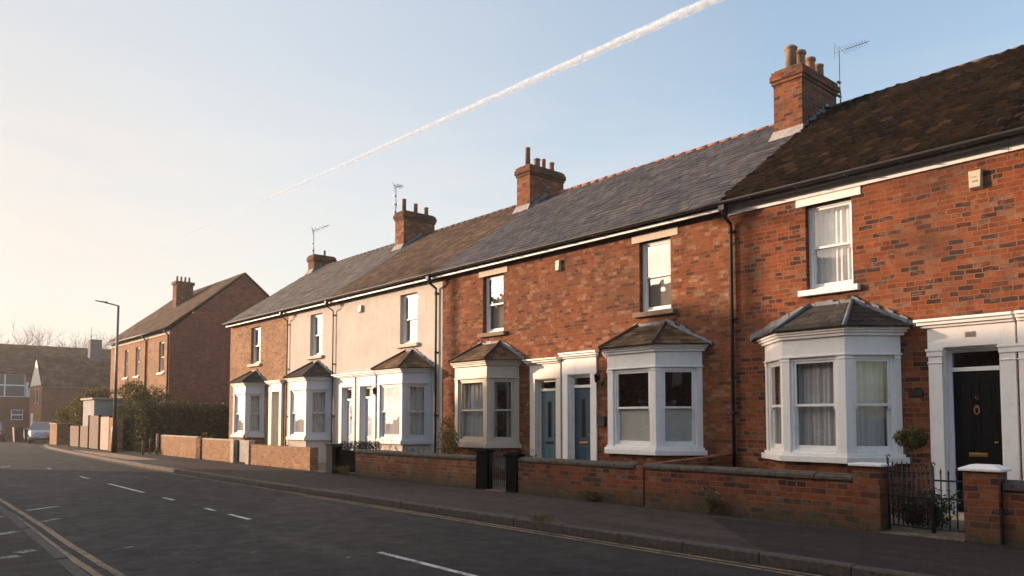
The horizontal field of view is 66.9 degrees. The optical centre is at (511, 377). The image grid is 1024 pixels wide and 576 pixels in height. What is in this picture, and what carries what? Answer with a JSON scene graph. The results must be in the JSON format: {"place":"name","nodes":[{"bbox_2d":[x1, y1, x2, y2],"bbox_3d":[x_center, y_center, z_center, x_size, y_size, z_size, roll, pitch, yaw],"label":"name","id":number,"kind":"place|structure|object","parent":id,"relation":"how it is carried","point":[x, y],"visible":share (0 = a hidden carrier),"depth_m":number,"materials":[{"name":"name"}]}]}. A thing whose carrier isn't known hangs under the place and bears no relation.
{"place":"outdoors","nodes":[
{"label":"outdoors","id":0,"kind":"place"},
{"bbox_2d":[0,422,6,441],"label":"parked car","id":1,"kind":"object","parent":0,"point":[2,434],"visible":1,"depth_m":58.17,"materials":[{"name":"grey paint"}]},
{"bbox_2d":[12,427,23,441],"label":"wheelie bin","id":2,"kind":"object","parent":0,"point":[17,434],"visible":1,"depth_m":55.79,"materials":[{"name":"plastic"}]},
{"bbox_2d":[23,427,32,441],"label":"wheelie bin","id":3,"kind":"object","parent":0,"point":[25,432],"visible":0.37,"depth_m":56.28,"materials":[{"name":"plastic"}]},
{"bbox_2d":[0,512,72,575],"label":"pavement","id":4,"kind":"structure","parent":0,"point":[40,561],"depth_m":8.47,"materials":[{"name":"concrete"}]},
{"bbox_2d":[0,555,20,558],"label":"pale slab","id":5,"kind":"structure","parent":4,"relation":"on","point":[11,556],"depth_m":8.51,"materials":[{"name":"white paint"}]},
{"bbox_2d":[13,549,36,552],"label":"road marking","id":6,"kind":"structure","parent":4,"relation":"on","point":[25,551],"depth_m":8.83,"materials":[{"name":"white paint"}]},
{"bbox_2d":[28,327,110,438],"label":"gabled house","id":7,"kind":"structure","parent":0,"point":[56,383],"depth_m":67.05,"materials":[{"name":"brick"}]},
{"bbox_2d":[67,444,159,454],"bbox_3d":[-14.228,4.064,46.791,19.600,0.001,18.600,3,-4,-41],"label":"side garden","id":8,"kind":"object","parent":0,"point":[153,453],"visible":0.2,"depth_m":35.54,"materials":[{"name":"soil"}]},
{"bbox_2d":[53,385,113,427],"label":"garden bush","id":9,"kind":"object","parent":8,"relation":"on","point":[73,414],"visible":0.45,"depth_m":46.43,"materials":[{"name":"green plant"}]},
{"bbox_2d":[80,392,128,443],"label":"white outbuilding","id":10,"kind":"structure","parent":8,"relation":"on","point":[102,407],"depth_m":41.98,"materials":[{"name":"paint"}]},
{"bbox_2d":[111,379,190,416],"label":"garden bush","id":11,"kind":"object","parent":8,"relation":"on","point":[144,395],"visible":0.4,"depth_m":41.21,"materials":[{"name":"green plant"}]},
{"bbox_2d":[119,400,228,451],"bbox_3d":[-15.351,2.461,39.698,8.055,2.586,4.031,3,-4,-41],"label":"clipped hedge","id":12,"kind":"object","parent":8,"relation":"on","point":[144,421],"visible":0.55,"depth_m":37.16,"materials":[{"name":"green plant"}]},
{"bbox_2d":[0,437,927,575],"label":"road","id":13,"kind":"structure","parent":0,"point":[157,530],"depth_m":10.89,"materials":[{"name":"asphalt"}]},
{"bbox_2d":[26,422,52,442],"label":"parked car","id":14,"kind":"object","parent":13,"relation":"on","point":[38,430],"visible":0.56,"depth_m":53.74,"materials":[{"name":"silver metal"}]},
{"bbox_2d":[0,505,89,575],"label":"kerb","id":15,"kind":"structure","parent":13,"relation":"on","point":[68,564],"depth_m":9.17,"materials":[{"name":"concrete"}]},
{"bbox_2d":[0,343,110,436],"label":"long terrace house","id":16,"kind":"structure","parent":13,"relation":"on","point":[16,363],"depth_m":76.23,"materials":[{"name":"brick"}]},
{"bbox_2d":[0,373,24,396],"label":"window","id":17,"kind":"structure","parent":16,"relation":"in","point":[11,385],"depth_m":75.52,"materials":[{"name":"glass"}]},
{"bbox_2d":[11,410,22,419],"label":"window","id":18,"kind":"structure","parent":16,"relation":"in","point":[15,414],"depth_m":75.68,"materials":[{"name":"white paint"}]},
{"bbox_2d":[9,511,102,575],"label":"yellow line","id":19,"kind":"object","parent":13,"relation":"on","point":[87,568],"visible":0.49,"depth_m":9.06,"materials":[{"name":"paint"}]},
{"bbox_2d":[0,498,124,575],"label":"yellow line","id":20,"kind":"object","parent":13,"relation":"on","point":[98,562],"visible":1,"depth_m":10.12,"materials":[{"name":"paint"}]},
{"bbox_2d":[110,484,144,492],"bbox_3d":[-9.240,2.636,18.505,0.085,0.001,3.200,3,-4,-40],"label":"line","id":21,"kind":"object","parent":13,"relation":"on","point":[128,488],"visible":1,"depth_m":18.31,"materials":[{"name":"white paint"}]},
{"bbox_2d":[376,552,476,575],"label":"line","id":22,"kind":"object","parent":13,"relation":"on","point":[432,565],"visible":1,"depth_m":8.68,"materials":[{"name":"white paint"}]},
{"bbox_2d":[40,446,820,575],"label":"yellow line","id":23,"kind":"object","parent":13,"relation":"on","point":[509,526],"visible":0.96,"depth_m":11.15,"materials":[{"name":"paint"}]},
{"bbox_2d":[44,443,934,575],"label":"kerb","id":24,"kind":"structure","parent":13,"relation":"on","point":[829,567],"depth_m":10.64,"materials":[{"name":"concrete"}]},
{"bbox_2d":[524,512,560,520],"bbox_3d":[0.471,2.078,11.594,0.656,0.171,0.444,-2,-4,30],"label":"kerb weed","id":25,"kind":"object","parent":24,"relation":"on","point":[534,516],"visible":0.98,"depth_m":11.60,"materials":[{"name":"green plant"}]},
{"bbox_2d":[307,496,802,575],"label":"yellow line","id":26,"kind":"object","parent":13,"relation":"on","point":[581,540],"visible":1,"depth_m":10.24,"materials":[{"name":"paint"}]},
{"bbox_2d":[105,454,1014,575],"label":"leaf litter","id":27,"kind":"object","parent":13,"relation":"on","point":[565,497],"visible":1,"depth_m":13.36,"materials":[{"name":"brown plant"}]},
{"bbox_2d":[551,123,792,463],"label":"terraced house","id":28,"kind":"structure","parent":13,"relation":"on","point":[646,306],"depth_m":16.55,"materials":[{"name":"red brick"}]},
{"bbox_2d":[575,388,589,459],"bbox_3d":[1.658,1.316,17.987,0.098,2.147,0.570,3,-4,-41],"label":"door","id":29,"kind":"structure","parent":28,"relation":"in","point":[582,395],"depth_m":18.03,"materials":[{"name":"blue paint"}]},
{"bbox_2d":[594,372,602,384],"bbox_3d":[1.930,0.030,17.391,0.225,0.290,0.170,3,-4,-41],"label":"wall lantern","id":30,"kind":"object","parent":28,"relation":"attached to","point":[597,375],"depth_m":17.34,"materials":[{"name":"black metal"}]},
{"bbox_2d":[597,318,712,463],"bbox_3d":[2.653,0.603,16.076,0.995,3.662,3.037,3,-4,-41],"label":"bay window","id":31,"kind":"structure","parent":28,"relation":"in","point":[656,432],"depth_m":15.51,"materials":[{"name":"white paint"}]},
{"bbox_2d":[643,238,670,311],"bbox_3d":[3.160,-2.160,16.547,0.162,1.530,0.826,3,-4,-41],"label":"window","id":32,"kind":"structure","parent":28,"relation":"in","point":[656,287],"depth_m":16.68,"materials":[{"name":"glass"}]},
{"bbox_2d":[0,0,1023,348],"label":"sky","id":33,"kind":"structure","parent":0,"point":[145,144],"materials":[{"name":"blue"}]},
{"bbox_2d":[333,0,718,169],"bbox_3d":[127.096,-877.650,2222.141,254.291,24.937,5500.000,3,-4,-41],"label":"contrail","id":34,"kind":"object","parent":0,"point":[654,26],"visible":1,"depth_m":2066.15,"materials":[{"name":"white"}]},
{"bbox_2d":[46,442,1023,575],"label":"pavement","id":35,"kind":"structure","parent":0,"point":[921,555],"depth_m":11.04,"materials":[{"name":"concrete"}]},
{"bbox_2d":[49,423,66,444],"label":"brick pier","id":36,"kind":"structure","parent":35,"relation":"on","point":[58,433],"depth_m":47.04,"materials":[{"name":"brick"}]},
{"bbox_2d":[68,425,78,446],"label":"board fence","id":37,"kind":"object","parent":35,"relation":"on","point":[73,435],"visible":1,"depth_m":43.48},
{"bbox_2d":[78,425,87,447],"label":"board fence","id":38,"kind":"object","parent":35,"relation":"on","point":[83,435],"visible":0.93,"depth_m":41.83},
{"bbox_2d":[87,415,100,448],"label":"board fence","id":39,"kind":"object","parent":35,"relation":"on","point":[93,432],"visible":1,"depth_m":40.07,"materials":[{"name":"wood"}]},
{"bbox_2d":[98,416,111,450],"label":"board gate","id":40,"kind":"structure","parent":35,"relation":"on","point":[103,443],"depth_m":38.47,"materials":[{"name":"wood"}]},
{"bbox_2d":[95,300,119,452],"bbox_3d":[-18.811,-0.053,35.900,1.109,7.049,0.268,1,-3,-18],"label":"street lamp","id":41,"kind":"object","parent":35,"relation":"on","point":[114,439],"visible":1,"depth_m":35.94,"materials":[{"name":"metal"}]},
{"bbox_2d":[109,417,122,450],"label":"brick pier","id":42,"kind":"structure","parent":35,"relation":"on","point":[119,433],"depth_m":37.14,"materials":[{"name":"brick"}]},
{"bbox_2d":[74,450,158,459],"bbox_3d":[-17.730,3.359,33.856,0.963,0.001,12.490,3,-4,-40],"label":"concrete crossover","id":43,"kind":"object","parent":35,"relation":"on","point":[121,456],"visible":1,"depth_m":31.79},
{"bbox_2d":[156,433,158,454],"bbox_3d":[-15.289,2.878,33.392,0.111,0.920,0.111,-2,-4,26],"label":"post","id":44,"kind":"object","parent":35,"relation":"on","point":[157,435],"visible":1,"depth_m":33.36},
{"bbox_2d":[160,435,202,458],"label":"garden wall","id":45,"kind":"structure","parent":35,"relation":"on","point":[178,446],"depth_m":31.62,"materials":[{"name":"brick"}]},
{"bbox_2d":[195,438,202,458],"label":"gate pier","id":46,"kind":"structure","parent":35,"relation":"on","point":[198,453],"depth_m":29.74,"materials":[{"name":"brick"}]},
{"bbox_2d":[201,438,232,461],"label":"garden wall","id":47,"kind":"structure","parent":35,"relation":"on","point":[214,449],"depth_m":28.50,"materials":[{"name":"brick"}]},
{"bbox_2d":[230,439,238,462],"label":"gate pier","id":48,"kind":"structure","parent":35,"relation":"on","point":[233,449],"depth_m":27.23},
{"bbox_2d":[237,440,244,461],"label":"wooden gate","id":49,"kind":"structure","parent":35,"relation":"on","point":[241,451],"depth_m":27.00,"materials":[{"name":"paint"}]},
{"bbox_2d":[245,440,253,464],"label":"gate pier","id":50,"kind":"structure","parent":35,"relation":"on","point":[248,443],"depth_m":26.24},
{"bbox_2d":[250,444,305,469],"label":"garden wall","id":51,"kind":"structure","parent":35,"relation":"on","point":[290,457],"depth_m":24.52,"materials":[{"name":"brick"}]},
{"bbox_2d":[305,447,317,470],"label":"gate pier","id":52,"kind":"structure","parent":35,"relation":"on","point":[311,458],"depth_m":22.95,"materials":[{"name":"brick"}]},
{"bbox_2d":[324,443,343,472],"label":"gate pier","id":53,"kind":"structure","parent":35,"relation":"on","point":[329,453],"depth_m":21.92,"materials":[{"name":"concrete"}]},
{"bbox_2d":[332,447,341,473],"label":"gate pier","id":54,"kind":"structure","parent":35,"relation":"on","point":[335,461],"depth_m":21.70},
{"bbox_2d":[338,450,354,471],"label":"wooden gate","id":55,"kind":"structure","parent":54,"relation":"attached to","point":[346,457],"depth_m":21.32,"materials":[{"name":"wood"}]},
{"bbox_2d":[332,464,350,474],"bbox_3d":[-4.626,2.515,21.238,0.643,0.316,0.649,0,-3,-2],"label":"pier weed","id":56,"kind":"object","parent":35,"relation":"on","point":[346,470],"visible":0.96,"depth_m":21.18,"materials":[{"name":"green plant"}]},
{"bbox_2d":[355,449,476,488],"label":"garden wall","id":57,"kind":"structure","parent":35,"relation":"on","point":[457,470],"depth_m":18.64,"materials":[{"name":"brick"}]},
{"bbox_2d":[474,448,494,489],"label":"gate pier","id":58,"kind":"structure","parent":35,"relation":"on","point":[483,468],"depth_m":16.76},
{"bbox_2d":[484,488,505,491],"bbox_3d":[-0.109,2.434,16.616,0.740,0.064,0.640,3,-4,-41],"label":"threshold","id":59,"kind":"object","parent":35,"relation":"on","point":[500,489],"visible":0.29,"depth_m":16.60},
{"bbox_2d":[503,452,524,492],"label":"gate pier","id":60,"kind":"structure","parent":35,"relation":"on","point":[512,458],"depth_m":16.04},
{"bbox_2d":[490,449,505,486],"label":"iron gate","id":61,"kind":"structure","parent":60,"relation":"attached to","point":[498,460],"depth_m":16.55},
{"bbox_2d":[518,457,642,505],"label":"garden wall","id":62,"kind":"structure","parent":35,"relation":"on","point":[611,481],"depth_m":14.66,"materials":[{"name":"brick"}]},
{"bbox_2d":[579,488,598,500],"bbox_3d":[1.415,2.154,14.334,0.431,0.280,0.436,-1,-3,11],"label":"wall weed","id":63,"kind":"object","parent":35,"relation":"on","point":[589,496],"depth_m":14.25,"materials":[{"name":"green plant"}]},
{"bbox_2d":[635,465,644,506],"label":"gate pier","id":64,"kind":"structure","parent":35,"relation":"on","point":[639,486],"depth_m":13.51,"materials":[{"name":"brick"}]},
{"bbox_2d":[643,453,732,466],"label":"dividing wall","id":65,"kind":"structure","parent":35,"relation":"on","point":[725,460],"depth_m":14.40,"materials":[{"name":"red brick"}]},
{"bbox_2d":[699,487,721,514],"bbox_3d":[3.177,1.960,12.306,0.315,0.441,0.442,2,-4,-26],"label":"flowering weed","id":66,"kind":"object","parent":35,"relation":"on","point":[713,505],"visible":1,"depth_m":12.28,"materials":[{"name":"green plant"}]},
{"bbox_2d":[644,463,853,528],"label":"garden wall","id":67,"kind":"structure","parent":35,"relation":"on","point":[813,497],"depth_m":11.81,"materials":[{"name":"brick"}]},
{"bbox_2d":[717,44,1023,520],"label":"terraced house","id":68,"kind":"structure","parent":35,"relation":"on","point":[872,282],"depth_m":12.86,"materials":[{"name":"red brick"}]},
{"bbox_2d":[808,198,852,289],"bbox_3d":[5.687,-2.317,13.692,0.200,1.530,0.836,3,-4,-41],"label":"window","id":69,"kind":"structure","parent":68,"relation":"in","point":[831,260],"depth_m":13.78,"materials":[{"name":"glass"}]},
{"bbox_2d":[750,295,915,512],"bbox_3d":[5.190,0.443,13.187,1.001,3.664,2.970,3,-4,-41],"label":"bay window","id":70,"kind":"structure","parent":68,"relation":"in","point":[840,348],"depth_m":12.78,"materials":[{"name":"white paint"}]},
{"bbox_2d":[834,39,868,102],"bbox_3d":[7.850,-6.989,17.894,0.341,1.722,0.820,3,-4,-41],"label":"tv aerial","id":71,"kind":"object","parent":68,"relation":"attached to","point":[839,83],"visible":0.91,"depth_m":18.08,"materials":[{"name":"metal"}]},
{"bbox_2d":[968,169,982,190],"bbox_3d":[7.049,-3.008,11.790,0.084,0.296,0.188,3,-4,-41],"label":"alarm box","id":72,"kind":"object","parent":68,"relation":"attached to","point":[975,179],"visible":1,"depth_m":11.76,"materials":[{"name":"plastic"}]},
{"bbox_2d":[953,370,1002,510],"bbox_3d":[7.106,0.977,11.814,0.098,2.147,0.650,3,-4,-41],"label":"door","id":73,"kind":"structure","parent":68,"relation":"in","point":[977,395],"depth_m":11.84,"materials":[{"name":"black wood"}]},
{"bbox_2d":[848,462,893,531],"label":"gate pier","id":74,"kind":"structure","parent":35,"relation":"on","point":[870,500],"depth_m":10.50,"materials":[{"name":"brick"}]},
{"bbox_2d":[885,454,933,532],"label":"iron gate","id":75,"kind":"structure","parent":74,"relation":"attached to","point":[931,491],"depth_m":10.26,"materials":[{"name":"metal"}]},
{"bbox_2d":[880,527,964,541],"bbox_3d":[5.520,2.081,10.191,0.740,0.064,1.020,3,-4,-41],"label":"threshold","id":76,"kind":"object","parent":35,"relation":"on","point":[928,533],"visible":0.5,"depth_m":10.16,"materials":[{"name":"concrete"}]},
{"bbox_2d":[958,464,1011,544],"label":"gate pier","id":77,"kind":"structure","parent":35,"relation":"on","point":[983,505],"depth_m":9.46,"materials":[{"name":"brick"}]},
{"bbox_2d":[932,462,964,532],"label":"iron gate","id":78,"kind":"structure","parent":77,"relation":"attached to","point":[941,499],"depth_m":9.93,"materials":[{"name":"metal"}]},
{"bbox_2d":[1000,101,1023,479],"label":"terraced house","id":79,"kind":"structure","parent":35,"relation":"on","point":[1013,131],"depth_m":11.35,"materials":[{"name":"red brick"}]},
{"bbox_2d":[1002,480,1023,546],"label":"garden wall","id":80,"kind":"structure","parent":35,"relation":"on","point":[1013,505],"depth_m":9.28,"materials":[{"name":"brick"}]},
{"bbox_2d":[243,462,964,532],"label":"front gardens","id":81,"kind":"object","parent":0,"point":[321,466],"depth_m":11.38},
{"bbox_2d":[242,434,263,443],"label":"garden flowers","id":82,"kind":"object","parent":81,"relation":"on","point":[251,438],"visible":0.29,"depth_m":28.09,"materials":[{"name":"green plant"}]},
{"bbox_2d":[340,440,381,450],"bbox_3d":[-4.279,2.213,21.768,0.543,0.993,2.210,3,-4,-41],"label":"box hedge","id":83,"kind":"object","parent":81,"relation":"on","point":[367,445],"visible":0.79,"depth_m":21.57,"materials":[{"name":"green plant"}]},
{"bbox_2d":[435,416,460,453],"bbox_3d":[-1.579,1.775,19.673,0.687,1.627,0.947,3,-4,-41],"label":"bay shrub","id":84,"kind":"object","parent":81,"relation":"on","point":[449,446],"visible":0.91,"depth_m":19.61,"materials":[{"name":"green plant"}]},
{"bbox_2d":[892,425,929,522],"bbox_3d":[5.850,1.409,11.326,0.490,1.430,0.492,3,-4,-41],"label":"standard tree","id":85,"kind":"object","parent":81,"relation":"on","point":[907,437],"visible":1,"depth_m":11.26,"materials":[{"name":"green plant"}]},
{"bbox_2d":[890,478,956,529],"bbox_3d":[5.652,1.744,10.670,0.526,0.712,0.896,3,-4,-41],"label":"bush","id":86,"kind":"object","parent":81,"relation":"on","point":[945,519],"visible":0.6,"depth_m":10.66,"materials":[{"name":"green plant"}]},
{"bbox_2d":[918,487,960,525],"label":"garden flowers","id":87,"kind":"object","parent":81,"relation":"on","point":[952,496],"visible":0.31,"depth_m":10.74,"materials":[{"name":"green plant"}]},
{"label":"ground","id":88,"kind":"structure","parent":0,"visible":0},
{"bbox_2d":[0,319,65,346],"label":"bare tree","id":89,"kind":"object","parent":88,"relation":"on","point":[39,342],"visible":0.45,"depth_m":102.20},
{"bbox_2d":[51,330,114,348],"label":"bare tree","id":90,"kind":"object","parent":88,"relation":"on","point":[75,346],"visible":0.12,"depth_m":103.12,"materials":[{"name":"brown plant"}]},
{"bbox_2d":[105,273,268,407],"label":"gabled house pair","id":91,"kind":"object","parent":88,"relation":"on","point":[178,347],"visible":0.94,"depth_m":45.18,"materials":[{"name":"brown brick"}]},
{"bbox_2d":[126,350,127,376],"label":"window","id":92,"kind":"structure","parent":91,"relation":"in","point":[127,350],"depth_m":49.94,"materials":[{"name":"white paint"}]},
{"bbox_2d":[137,347,139,375],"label":"window","id":93,"kind":"structure","parent":91,"relation":"in","point":[138,347],"depth_m":48.13,"materials":[{"name":"white paint"}]},
{"bbox_2d":[160,341,163,371],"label":"window","id":94,"kind":"structure","parent":91,"relation":"in","point":[162,365],"depth_m":44.69,"materials":[{"name":"white paint"}]},
{"bbox_2d":[222,248,378,445],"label":"terraced house","id":95,"kind":"structure","parent":88,"relation":"on","point":[257,398],"depth_m":31.35,"materials":[{"name":"brown brick"}]},
{"bbox_2d":[228,369,266,444],"bbox_3d":[-11.006,1.472,31.731,0.928,3.646,2.865,3,-4,-41],"label":"bay window","id":96,"kind":"structure","parent":95,"relation":"in","point":[249,387],"depth_m":31.15,"materials":[{"name":"white paint"}]},
{"bbox_2d":[253,327,260,363],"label":"window","id":97,"kind":"structure","parent":95,"relation":"in","point":[259,328],"depth_m":32.33,"materials":[{"name":"white paint"}]},
{"bbox_2d":[311,225,328,253],"bbox_3d":[-8.982,-6.416,36.342,0.343,1.604,1.620,3,-4,-41],"label":"tv aerial","id":98,"kind":"object","parent":95,"relation":"attached to","point":[313,236],"visible":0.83,"depth_m":36.83,"materials":[{"name":"metal"}]},
{"bbox_2d":[279,233,427,462],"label":"terraced house","id":99,"kind":"structure","parent":88,"relation":"on","point":[308,377],"depth_m":27.73,"materials":[{"name":"paint"}]},
{"bbox_2d":[283,360,331,462],"bbox_3d":[-7.450,1.220,27.609,1.003,3.697,3.028,3,-4,-41],"label":"bay window","id":100,"kind":"structure","parent":99,"relation":"in","point":[311,382],"depth_m":27.01,"materials":[{"name":"white paint"}]},
{"bbox_2d":[313,313,322,355],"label":"window","id":101,"kind":"structure","parent":99,"relation":"in","point":[319,330],"depth_m":28.31,"materials":[{"name":"white paint"}]},
{"bbox_2d":[323,199,521,452],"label":"terraced house","id":102,"kind":"structure","parent":88,"relation":"on","point":[383,343],"depth_m":24.53,"materials":[{"name":"paint"}]},
{"bbox_2d":[347,401,351,449],"bbox_3d":[-5.413,1.811,26.075,0.072,2.047,0.580,3,-4,-41],"label":"door","id":103,"kind":"structure","parent":102,"relation":"in","point":[349,403],"depth_m":26.16,"materials":[{"name":"white paint"}]},
{"bbox_2d":[358,305,362,312],"bbox_3d":[-5.004,-2.256,25.547,0.084,0.246,0.198,3,-4,-41],"label":"alarm box","id":104,"kind":"object","parent":102,"relation":"attached to","point":[360,308],"visible":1,"depth_m":25.49,"materials":[{"name":"plastic"}]},
{"bbox_2d":[365,398,371,443],"bbox_3d":[-4.605,1.736,25.164,0.058,2.097,0.620,3,-4,-41],"label":"door","id":105,"kind":"structure","parent":102,"relation":"in","point":[368,402],"depth_m":25.24,"materials":[{"name":"white paint"}]},
{"bbox_2d":[393,184,401,212],"bbox_3d":[-4.446,-7.010,30.269,0.342,1.324,0.571,3,-4,-41],"label":"tv aerial","id":106,"kind":"object","parent":102,"relation":"attached to","point":[395,203],"visible":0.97,"depth_m":30.36,"materials":[{"name":"metal"}]},
{"bbox_2d":[370,348,434,452],"bbox_3d":[-3.501,0.964,23.104,1.005,3.713,3.034,3,-4,-41],"label":"bay window","id":107,"kind":"structure","parent":102,"relation":"in","point":[404,378],"depth_m":22.53,"materials":[{"name":"white paint"}]},
{"bbox_2d":[403,293,416,343],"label":"window","id":108,"kind":"structure","parent":102,"relation":"in","point":[412,298],"depth_m":23.80,"materials":[{"name":"white paint"}]},
{"bbox_2d":[426,147,663,479],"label":"terraced house","id":109,"kind":"structure","parent":88,"relation":"on","point":[502,324],"depth_m":20.04,"materials":[{"name":"red brick"}]},
{"bbox_2d":[447,340,524,479],"bbox_3d":[-0.970,0.838,20.216,1.003,3.648,3.030,3,-4,-41],"label":"bay window","id":110,"kind":"structure","parent":109,"relation":"in","point":[478,369],"depth_m":19.66,"materials":[{"name":"beige paint"}]},
{"bbox_2d":[486,274,502,332],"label":"window","id":111,"kind":"structure","parent":109,"relation":"in","point":[497,281],"depth_m":20.76,"materials":[{"name":"white paint"}]},
{"bbox_2d":[542,391,555,458],"bbox_3d":[0.914,1.388,18.835,0.098,2.097,0.570,3,-4,-41],"label":"door","id":112,"kind":"structure","parent":109,"relation":"in","point":[549,397],"depth_m":18.87,"materials":[{"name":"teal paint"}]},
{"bbox_2d":[555,260,560,271],"bbox_3d":[1.103,-2.675,18.579,0.084,0.276,0.148,3,-4,-41],"label":"alarm box","id":113,"kind":"object","parent":109,"relation":"attached to","point":[557,265],"visible":1,"depth_m":18.54,"materials":[{"name":"plastic"}]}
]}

